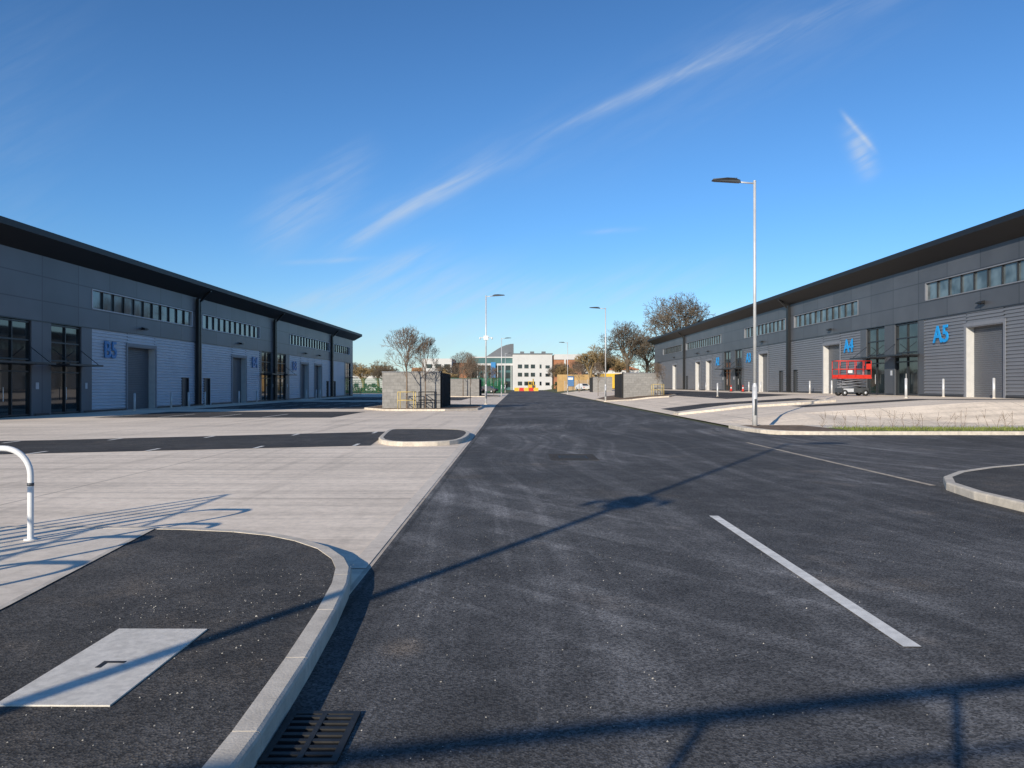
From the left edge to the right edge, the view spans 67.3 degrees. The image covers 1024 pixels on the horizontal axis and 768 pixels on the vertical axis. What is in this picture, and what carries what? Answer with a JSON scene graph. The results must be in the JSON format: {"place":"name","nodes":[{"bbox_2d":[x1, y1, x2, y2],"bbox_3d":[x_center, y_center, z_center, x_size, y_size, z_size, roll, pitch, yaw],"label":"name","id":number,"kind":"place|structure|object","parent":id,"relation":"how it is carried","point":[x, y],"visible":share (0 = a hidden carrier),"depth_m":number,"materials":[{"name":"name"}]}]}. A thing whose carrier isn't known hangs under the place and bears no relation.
{"place":"outdoors","nodes":[
{"label":"outdoors","id":0,"kind":"place"},
{"bbox_2d":[0,526,350,767],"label":"footway","id":1,"kind":"structure","parent":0,"point":[68,584],"depth_m":4.74,"materials":[{"name":"asphalt"}]},
{"bbox_2d":[0,445,37,540],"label":"cycle stand","id":2,"kind":"object","parent":1,"relation":"on","point":[22,456],"visible":1,"depth_m":7.38,"materials":[{"name":"white paint"}]},
{"bbox_2d":[0,629,206,706],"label":"concrete access cover","id":3,"kind":"object","parent":1,"relation":"on","point":[112,668],"visible":1,"depth_m":4.00,"materials":[{"name":"concrete"}]},
{"bbox_2d":[0,394,506,594],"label":"concrete yard","id":4,"kind":"structure","parent":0,"point":[348,503],"depth_m":13.65,"materials":[{"name":"grey concrete"}]},
{"bbox_2d":[133,393,135,409],"bbox_3d":[-24.165,1.161,49.264,0.203,1.150,0.203,0,0,0],"label":"bollard","id":5,"kind":"object","parent":4,"relation":"on","point":[134,401],"visible":0.89,"depth_m":49.21,"materials":[{"name":"metal"}]},
{"bbox_2d":[170,392,172,407],"bbox_3d":[-24.130,1.170,54.464,0.203,1.150,0.203,0,0,0],"label":"bollard","id":6,"kind":"object","parent":4,"relation":"on","point":[171,400],"visible":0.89,"depth_m":54.41,"materials":[{"name":"metal"}]},
{"bbox_2d":[0,244,352,415],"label":"walls","id":7,"kind":"structure","parent":4,"relation":"on","point":[33,286],"depth_m":45.30,"materials":[{"name":"metal"}]},
{"bbox_2d":[0,290,349,417],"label":"windows","id":8,"kind":"structure","parent":7,"relation":"attached to","point":[15,346],"depth_m":43.82,"materials":[{"name":"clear glass"}]},
{"bbox_2d":[0,289,356,415],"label":"trim and doors","id":9,"kind":"structure","parent":7,"relation":"attached to","point":[152,376],"depth_m":56.06,"materials":[{"name":"metal"}]},
{"bbox_2d":[0,216,361,340],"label":"roof","id":10,"kind":"structure","parent":7,"relation":"on","point":[26,237],"depth_m":49.16,"materials":[{"name":"black metal"}]},
{"bbox_2d":[92,329,344,409],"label":"ribbed cladding","id":11,"kind":"structure","parent":7,"relation":"attached to","point":[175,362],"depth_m":56.93,"materials":[{"name":"metal"}]},
{"bbox_2d":[104,341,116,357],"bbox_3d":[-24.915,-2.119,47.784,0.060,1.046,1.387,0,0,0],"label":"unit sign","id":12,"kind":"object","parent":11,"relation":"attached to","point":[106,349],"visible":1,"depth_m":47.57,"materials":[{"name":"blue plastic"}]},
{"bbox_2d":[252,357,257,367],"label":"unit sign","id":13,"kind":"object","parent":11,"relation":"attached to","point":[254,362],"visible":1,"depth_m":73.83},
{"bbox_2d":[293,361,296,370],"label":"unit sign","id":14,"kind":"object","parent":11,"relation":"attached to","point":[294,366],"visible":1,"depth_m":87.18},
{"bbox_2d":[196,291,338,403],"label":"downpipes","id":15,"kind":"object","parent":7,"relation":"attached to","point":[199,350],"visible":0.99,"depth_m":61.02,"materials":[{"name":"black metal"}]},
{"bbox_2d":[187,392,189,406],"bbox_3d":[-24.110,1.175,57.364,0.203,1.150,0.203,0,0,0],"label":"bollard","id":16,"kind":"object","parent":4,"relation":"on","point":[188,399],"visible":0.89,"depth_m":57.30,"materials":[{"name":"metal"}]},
{"bbox_2d":[0,432,383,453],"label":"parking bays","id":17,"kind":"object","parent":4,"relation":"on","point":[214,442],"visible":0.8,"depth_m":21.46,"materials":[{"name":"black asphalt"}]},
{"bbox_2d":[5,397,380,453],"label":"parking bay markings","id":18,"kind":"object","parent":4,"relation":"on","point":[210,436],"visible":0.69,"depth_m":23.91,"materials":[{"name":"paint"}]},
{"bbox_2d":[94,412,359,417],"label":"parking bays","id":19,"kind":"object","parent":4,"relation":"on","point":[247,415],"visible":1,"depth_m":40.67,"materials":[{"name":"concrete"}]},
{"bbox_2d":[198,402,381,408],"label":"parking bays","id":20,"kind":"object","parent":4,"relation":"on","point":[327,405],"visible":0.83,"depth_m":60.85,"materials":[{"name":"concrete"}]},
{"bbox_2d":[353,380,360,394],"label":"fence","id":21,"kind":"object","parent":4,"relation":"on","point":[358,386],"visible":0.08,"depth_m":126.06,"materials":[{"name":"grey metal"}]},
{"bbox_2d":[322,397,469,399],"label":"parking bays","id":22,"kind":"object","parent":4,"relation":"on","point":[379,398],"visible":0.5,"depth_m":93.22,"materials":[{"name":"black asphalt"}]},
{"bbox_2d":[382,371,450,407],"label":"bin store","id":23,"kind":"structure","parent":4,"relation":"on","point":[394,383],"depth_m":50.45,"materials":[{"name":"grey brick"}]},
{"bbox_2d":[350,411,488,567],"bbox_3d":[-1.352,1.641,26.858,0.291,0.001,40.303,0,0,0],"label":"concrete edge margin","id":24,"kind":"object","parent":4,"relation":"on","point":[368,554],"visible":0.9,"depth_m":9.35,"materials":[{"name":"grey concrete"}]},
{"bbox_2d":[364,404,481,410],"bbox_3d":[-5.956,1.645,54.239,7.750,0.140,12.600,0,0,0],"label":"planting bed","id":25,"kind":"object","parent":4,"relation":"on","point":[456,407],"visible":0.7,"depth_m":49.38,"materials":[{"name":"concrete"}]},
{"bbox_2d":[381,326,427,408],"bbox_3d":[-6.712,-0.989,49.364,2.542,5.750,3.586,0,0,-36],"label":"street tree","id":26,"kind":"object","parent":25,"relation":"on","point":[412,340],"visible":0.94,"depth_m":49.10,"materials":[{"name":"brown plant"}]},
{"bbox_2d":[397,391,415,408],"bbox_3d":[-6.716,1.034,49.145,1.058,1.104,1.058,0,0,0],"label":"tree guard","id":27,"kind":"object","parent":25,"relation":"on","point":[400,400],"visible":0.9,"depth_m":48.63,"materials":[{"name":"yellow metal"}]},
{"bbox_2d":[407,333,440,407],"bbox_3d":[-5.700,-0.724,49.364,1.848,5.180,2.608,0,0,23],"label":"street tree","id":28,"kind":"object","parent":25,"relation":"on","point":[422,352],"visible":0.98,"depth_m":49.38,"materials":[{"name":"brown plant"}]},
{"bbox_2d":[419,391,436,408],"bbox_3d":[-5.414,1.034,49.436,1.058,1.104,1.058,0,0,0],"label":"tree guard","id":29,"kind":"object","parent":25,"relation":"on","point":[434,400],"visible":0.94,"depth_m":49.13,"materials":[{"name":"metal"}]},
{"bbox_2d":[462,353,479,404],"bbox_3d":[-3.215,-0.322,58.921,1.232,4.351,1.738,0,0,-28],"label":"street tree","id":30,"kind":"object","parent":25,"relation":"on","point":[469,361],"visible":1,"depth_m":58.87,"materials":[{"name":"brown plant"}]},
{"bbox_2d":[451,378,481,395],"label":"bin store","id":31,"kind":"structure","parent":4,"relation":"on","point":[457,387],"depth_m":109.05,"materials":[{"name":"grey brick"}]},
{"bbox_2d":[451,395,499,396],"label":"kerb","id":32,"kind":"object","parent":4,"relation":"on","point":[479,396],"visible":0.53,"depth_m":106.75,"materials":[{"name":"concrete"}]},
{"bbox_2d":[447,351,474,395],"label":"street tree","id":33,"kind":"object","parent":32,"relation":"on","point":[461,359],"visible":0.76,"depth_m":107.99,"materials":[{"name":"brown plant"}]},
{"bbox_2d":[488,367,498,383],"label":"street tree","id":34,"kind":"object","parent":32,"relation":"on","point":[494,373],"visible":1,"depth_m":111.97,"materials":[{"name":"brown plant"}]},
{"bbox_2d":[479,294,504,403],"bbox_3d":[-1.680,-2.880,64.518,2.139,9.285,0.380,0,0,0],"label":"street lamp","id":35,"kind":"object","parent":4,"relation":"on","point":[485,337],"visible":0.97,"depth_m":64.48,"materials":[{"name":"metal"}]},
{"bbox_2d":[501,338,505,394],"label":"street lamp","id":36,"kind":"object","parent":4,"relation":"on","point":[501,364],"visible":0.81,"depth_m":122.67,"materials":[{"name":"metal"}]},
{"bbox_2d":[379,429,469,445],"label":"traffic island","id":37,"kind":"structure","parent":0,"point":[415,437],"depth_m":21.92,"materials":[{"name":"concrete"}]},
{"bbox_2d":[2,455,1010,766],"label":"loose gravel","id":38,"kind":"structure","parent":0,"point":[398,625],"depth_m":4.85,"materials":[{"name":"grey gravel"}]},
{"bbox_2d":[0,0,1023,373],"label":"sky","id":39,"kind":"structure","parent":0,"point":[373,169],"materials":[{"name":"blue"}]},
{"bbox_2d":[353,389,773,434],"bbox_3d":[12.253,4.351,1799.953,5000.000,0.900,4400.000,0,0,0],"label":"ground","id":40,"kind":"structure","parent":0,"point":[561,392],"depth_m":63.01,"materials":[{"name":"grey concrete"}]},
{"bbox_2d":[353,363,372,387],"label":"bare tree","id":41,"kind":"object","parent":40,"relation":"on","point":[359,372],"visible":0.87,"depth_m":214.84,"materials":[{"name":"brown plant"}]},
{"bbox_2d":[353,378,381,392],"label":"fence","id":42,"kind":"object","parent":40,"relation":"on","point":[367,388],"visible":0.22,"depth_m":160.20,"materials":[{"name":"green metal"}]},
{"bbox_2d":[353,373,381,389],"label":"distant shed","id":43,"kind":"structure","parent":40,"relation":"on","point":[371,379],"depth_m":232.30,"materials":[{"name":"white metal"}]},
{"bbox_2d":[367,359,393,391],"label":"bare tree","id":44,"kind":"object","parent":40,"relation":"on","point":[372,369],"visible":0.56,"depth_m":205.33,"materials":[{"name":"brown plant"}]},
{"bbox_2d":[370,366,394,381],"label":"bare tree","id":45,"kind":"object","parent":40,"relation":"on","point":[378,372],"visible":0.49,"depth_m":189.36,"materials":[{"name":"brown plant"}]},
{"bbox_2d":[432,364,459,377],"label":"bare tree","id":46,"kind":"object","parent":40,"relation":"on","point":[448,370],"visible":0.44,"depth_m":227.51,"materials":[{"name":"brown plant"}]},
{"bbox_2d":[442,369,457,377],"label":"bare tree","id":47,"kind":"object","parent":40,"relation":"on","point":[452,375],"visible":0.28,"depth_m":195.91,"materials":[{"name":"brown plant"}]},
{"bbox_2d":[354,382,556,391],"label":"hedge","id":48,"kind":"object","parent":40,"relation":"on","point":[555,384],"visible":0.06,"depth_m":173.05,"materials":[{"name":"green plant"}]},
{"bbox_2d":[456,360,482,378],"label":"bare tree","id":49,"kind":"object","parent":40,"relation":"on","point":[473,370],"visible":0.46,"depth_m":214.58,"materials":[{"name":"brown plant"}]},
{"bbox_2d":[451,378,503,392],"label":"fence","id":50,"kind":"object","parent":40,"relation":"on","point":[497,384],"visible":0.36,"depth_m":168.00,"materials":[{"name":"green metal"}]},
{"bbox_2d":[478,363,494,378],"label":"street tree","id":51,"kind":"object","parent":40,"relation":"on","point":[481,369],"visible":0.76,"depth_m":149.91,"materials":[{"name":"brown plant"}]},
{"bbox_2d":[482,386,497,392],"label":"parked car","id":52,"kind":"object","parent":40,"relation":"on","point":[491,389],"visible":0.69,"depth_m":161.09,"materials":[{"name":"grey metal"}]},
{"bbox_2d":[412,353,598,389],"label":"walls","id":53,"kind":"structure","parent":40,"relation":"on","point":[536,359],"depth_m":261.99,"materials":[{"name":"white paint"}]},
{"bbox_2d":[487,344,513,356],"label":"curved roof tower","id":54,"kind":"structure","parent":53,"relation":"on","point":[508,349],"depth_m":268.04,"materials":[{"name":"grey metal"}]},
{"bbox_2d":[426,351,597,388],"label":"windows and plant","id":55,"kind":"structure","parent":53,"relation":"attached to","point":[493,364],"depth_m":262.56,"materials":[{"name":"black glass"}]},
{"bbox_2d":[390,362,654,372],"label":"distant trees","id":56,"kind":"object","parent":40,"relation":"on","point":[651,366],"visible":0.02,"depth_m":288.23,"materials":[{"name":"brown plant"}]},
{"bbox_2d":[547,363,570,378],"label":"bare tree","id":57,"kind":"object","parent":40,"relation":"on","point":[551,371],"visible":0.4,"depth_m":231.41,"materials":[{"name":"brown plant"}]},
{"bbox_2d":[552,362,577,376],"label":"willow tree","id":58,"kind":"object","parent":40,"relation":"on","point":[560,370],"visible":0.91,"depth_m":204.61,"materials":[{"name":"brown plant"}]},
{"bbox_2d":[568,376,573,385],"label":"site signboard","id":59,"kind":"object","parent":40,"relation":"on","point":[570,380],"visible":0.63,"depth_m":184.71,"materials":[{"name":"blue paint"}]},
{"bbox_2d":[557,374,600,391],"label":"site hoarding","id":60,"kind":"object","parent":40,"relation":"on","point":[561,383],"visible":0.27,"depth_m":184.93,"materials":[{"name":"brown wood"}]},
{"bbox_2d":[568,358,596,374],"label":"bare tree","id":61,"kind":"object","parent":40,"relation":"on","point":[576,363],"visible":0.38,"depth_m":220.81,"materials":[{"name":"brown plant"}]},
{"bbox_2d":[575,384,589,390],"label":"parked car","id":62,"kind":"object","parent":40,"relation":"on","point":[582,386],"visible":0.93,"depth_m":156.75,"materials":[{"name":"white paint"}]},
{"bbox_2d":[575,344,607,385],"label":"willow tree","id":63,"kind":"object","parent":40,"relation":"on","point":[588,357],"visible":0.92,"depth_m":180.46,"materials":[{"name":"brown plant"}]},
{"bbox_2d":[594,354,623,372],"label":"willow tree","id":64,"kind":"object","parent":40,"relation":"on","point":[613,360],"visible":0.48,"depth_m":189.62,"materials":[{"name":"plant"}]},
{"bbox_2d":[600,367,638,374],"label":"distant shed","id":65,"kind":"structure","parent":40,"relation":"on","point":[633,370],"depth_m":214.78,"materials":[{"name":"white metal"}]},
{"bbox_2d":[596,320,651,372],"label":"oak tree","id":66,"kind":"object","parent":40,"relation":"on","point":[631,334],"visible":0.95,"depth_m":175.09,"materials":[{"name":"brown plant"}]},
{"bbox_2d":[609,354,639,372],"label":"bare tree","id":67,"kind":"object","parent":40,"relation":"on","point":[621,367],"visible":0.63,"depth_m":204.14,"materials":[{"name":"brown plant"}]},
{"bbox_2d":[624,335,659,372],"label":"oak tree","id":68,"kind":"object","parent":40,"relation":"on","point":[648,355],"visible":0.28,"depth_m":180.47,"materials":[{"name":"brown plant"}]},
{"bbox_2d":[636,292,713,350],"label":"oak tree","id":69,"kind":"object","parent":40,"relation":"on","point":[670,316],"visible":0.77,"depth_m":163.85,"materials":[{"name":"brown plant"}]},
{"bbox_2d":[712,177,756,425],"bbox_3d":[8.238,-2.943,28.350,1.730,9.285,0.380,0,0,0],"label":"street lamp","id":70,"kind":"object","parent":40,"relation":"on","point":[754,386],"visible":0.85,"depth_m":28.30,"materials":[{"name":"metal"}]},
{"bbox_2d":[254,390,1023,767],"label":"asphalt road","id":71,"kind":"structure","parent":0,"point":[742,642],"depth_m":5.49,"materials":[{"name":"black asphalt"}]},
{"bbox_2d":[258,711,360,763],"bbox_3d":[-0.904,1.596,3.494,0.335,0.014,0.500,0,0,0],"label":"drain grating","id":72,"kind":"object","parent":71,"relation":"on","point":[311,737],"visible":1,"depth_m":3.45,"materials":[{"name":"metal"}]},
{"bbox_2d":[528,379,535,387],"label":"excavator","id":73,"kind":"object","parent":71,"relation":"on","point":[531,384],"visible":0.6,"depth_m":223.67,"materials":[{"name":"metal"}]},
{"bbox_2d":[548,454,598,459],"bbox_3d":[1.352,1.623,17.138,1.030,0.014,1.500,0,0,0],"label":"road patch","id":74,"kind":"object","parent":71,"relation":"on","point":[572,456],"visible":1,"depth_m":17.01,"materials":[{"name":"black asphalt"}]},
{"bbox_2d":[710,516,919,645],"bbox_3d":[2.453,1.604,7.046,0.120,0.001,4.710,0,0,0],"label":"road centre line","id":75,"kind":"object","parent":71,"relation":"on","point":[885,628],"visible":1,"depth_m":5.94,"materials":[{"name":"paint"}]},
{"bbox_2d":[745,442,931,484],"bbox_3d":[6.625,1.622,16.852,0.100,0.001,9.203,0,0,-1],"label":"channel line","id":76,"kind":"object","parent":71,"relation":"on","point":[846,465],"visible":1,"depth_m":15.10,"materials":[{"name":"grey concrete"}]},
{"bbox_2d":[943,464,1023,511],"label":"corner footway","id":77,"kind":"structure","parent":71,"relation":"on","point":[1002,486],"depth_m":11.53,"materials":[{"name":"concrete"}]},
{"bbox_2d":[674,399,835,414],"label":"kerbed island","id":78,"kind":"structure","parent":0,"point":[731,407],"depth_m":40.85,"materials":[{"name":"concrete"}]},
{"bbox_2d":[562,389,1023,425],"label":"concrete forecourt","id":79,"kind":"structure","parent":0,"point":[929,411],"depth_m":32.98,"materials":[{"name":"grey concrete"}]},
{"bbox_2d":[559,342,567,393],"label":"street lamp","id":80,"kind":"object","parent":79,"relation":"on","point":[567,365],"visible":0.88,"depth_m":135.89,"materials":[{"name":"metal"}]},
{"bbox_2d":[571,363,585,380],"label":"street tree","id":81,"kind":"object","parent":79,"relation":"on","point":[577,365],"visible":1,"depth_m":142.81,"materials":[{"name":"brown plant"}]},
{"bbox_2d":[589,307,606,401],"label":"street lamp","id":82,"kind":"object","parent":79,"relation":"on","point":[605,348],"visible":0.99,"depth_m":74.89,"materials":[{"name":"metal"}]},
{"bbox_2d":[591,360,604,381],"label":"street tree","id":83,"kind":"object","parent":79,"relation":"on","point":[597,367],"visible":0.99,"depth_m":99.76,"materials":[{"name":"brown plant"}]},
{"bbox_2d":[590,376,611,391],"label":"bin store","id":84,"kind":"structure","parent":79,"relation":"on","point":[596,385],"depth_m":127.90,"materials":[{"name":"grey brick"}]},
{"bbox_2d":[601,373,620,388],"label":"site cabin","id":85,"kind":"object","parent":79,"relation":"on","point":[612,375],"visible":0.4,"depth_m":149.87,"materials":[{"name":"yellow metal"}]},
{"bbox_2d":[596,393,675,400],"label":"kerbed island","id":86,"kind":"structure","parent":79,"relation":"on","point":[611,398],"depth_m":73.48,"materials":[{"name":"concrete"}]},
{"bbox_2d":[651,384,663,395],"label":"tree guard","id":87,"kind":"object","parent":86,"relation":"on","point":[653,388],"visible":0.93,"depth_m":73.99,"materials":[{"name":"metal"}]},
{"bbox_2d":[651,363,665,394],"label":"street tree","id":88,"kind":"object","parent":86,"relation":"on","point":[658,365],"visible":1,"depth_m":74.28,"materials":[{"name":"brown plant"}]},
{"bbox_2d":[615,372,662,397],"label":"bin store","id":89,"kind":"structure","parent":79,"relation":"on","point":[627,385],"depth_m":75.92,"materials":[{"name":"grey brick"}]},
{"bbox_2d":[663,390,787,398],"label":"parking bays","id":90,"kind":"object","parent":79,"relation":"on","point":[724,395],"visible":0.7,"depth_m":67.43,"materials":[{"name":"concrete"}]},
{"bbox_2d":[663,398,819,410],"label":"parking bays","id":91,"kind":"object","parent":79,"relation":"on","point":[689,407],"visible":0.8,"depth_m":47.14,"materials":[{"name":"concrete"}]},
{"bbox_2d":[655,236,1023,395],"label":"walls","id":92,"kind":"structure","parent":79,"relation":"on","point":[895,298],"depth_m":54.99,"materials":[{"name":"metal"}]},
{"bbox_2d":[678,299,789,391],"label":"downpipes","id":93,"kind":"object","parent":92,"relation":"attached to","point":[787,307],"visible":1,"depth_m":74.91,"materials":[{"name":"metal"}]},
{"bbox_2d":[647,209,1023,344],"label":"roof","id":94,"kind":"structure","parent":92,"relation":"on","point":[1007,227],"depth_m":53.19,"materials":[{"name":"black metal"}]},
{"bbox_2d":[657,260,1023,395],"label":"windows","id":95,"kind":"structure","parent":92,"relation":"attached to","point":[906,338],"depth_m":53.80,"materials":[{"name":"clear glass"}]},
{"bbox_2d":[657,258,1023,398],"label":"trim and doors","id":96,"kind":"structure","parent":92,"relation":"attached to","point":[969,359],"depth_m":55.28,"materials":[{"name":"metal"}]},
{"bbox_2d":[661,304,1023,397],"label":"ribbed cladding","id":97,"kind":"structure","parent":92,"relation":"attached to","point":[944,360],"depth_m":48.87,"materials":[{"name":"grey metal"}]},
{"bbox_2d":[843,339,852,352],"bbox_3d":[26.859,-3.059,61.451,0.060,1.046,1.705,0,0,0],"label":"unit sign","id":98,"kind":"object","parent":97,"relation":"attached to","point":[849,346],"visible":1,"depth_m":61.35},
{"bbox_2d":[933,324,948,342],"bbox_3d":[26.768,-3.124,48.077,0.060,1.086,1.713,0,0,0],"label":"unit sign","id":99,"kind":"object","parent":97,"relation":"attached to","point":[937,330],"visible":1,"depth_m":48.01,"materials":[{"name":"blue plastic"}]},
{"bbox_2d":[832,360,871,395],"bbox_3d":[22.449,-0.383,50.831,2.308,2.324,0.964,0,0,-6],"label":"scissor lift","id":100,"kind":"object","parent":79,"relation":"on","point":[857,391],"visible":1,"depth_m":50.51,"materials":[{"name":"metal"}]},
{"bbox_2d":[905,378,906,397],"bbox_3d":[21.587,0.249,42.154,0.203,1.150,0.203,0,0,0],"label":"bollard","id":101,"kind":"object","parent":79,"relation":"on","point":[905,387],"visible":0.77,"depth_m":42.10,"materials":[{"name":"metal"}]},
{"bbox_2d":[798,399,1023,406],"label":"parking bays","id":102,"kind":"object","parent":79,"relation":"on","point":[893,401],"visible":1,"depth_m":37.90,"materials":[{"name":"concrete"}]},
{"bbox_2d":[941,379,944,396],"bbox_3d":[25.915,0.256,46.224,0.203,1.150,0.203,0,0,0],"label":"bollard","id":103,"kind":"object","parent":79,"relation":"on","point":[943,387],"visible":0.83,"depth_m":46.17,"materials":[{"name":"metal"}]},
{"bbox_2d":[992,378,994,397],"bbox_3d":[25.882,0.247,41.324,0.203,1.150,0.203,0,0,0],"label":"bollard","id":104,"kind":"object","parent":79,"relation":"on","point":[993,387],"visible":0.8,"depth_m":41.28,"materials":[{"name":"metal"}]},
{"bbox_2d":[729,425,1023,434],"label":"verge","id":105,"kind":"structure","parent":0,"point":[797,429],"depth_m":25.23,"materials":[{"name":"concrete"}]},
{"bbox_2d":[819,408,1015,426],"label":"hedge whips","id":106,"kind":"object","parent":105,"relation":"on","point":[918,420],"visible":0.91,"depth_m":27.55,"materials":[{"name":"brown plant"}]},
{"bbox_2d":[827,425,1023,430],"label":"verge grass","id":107,"kind":"structure","parent":0,"point":[939,429],"depth_m":25.90,"materials":[{"name":"green plant"}]}
]}

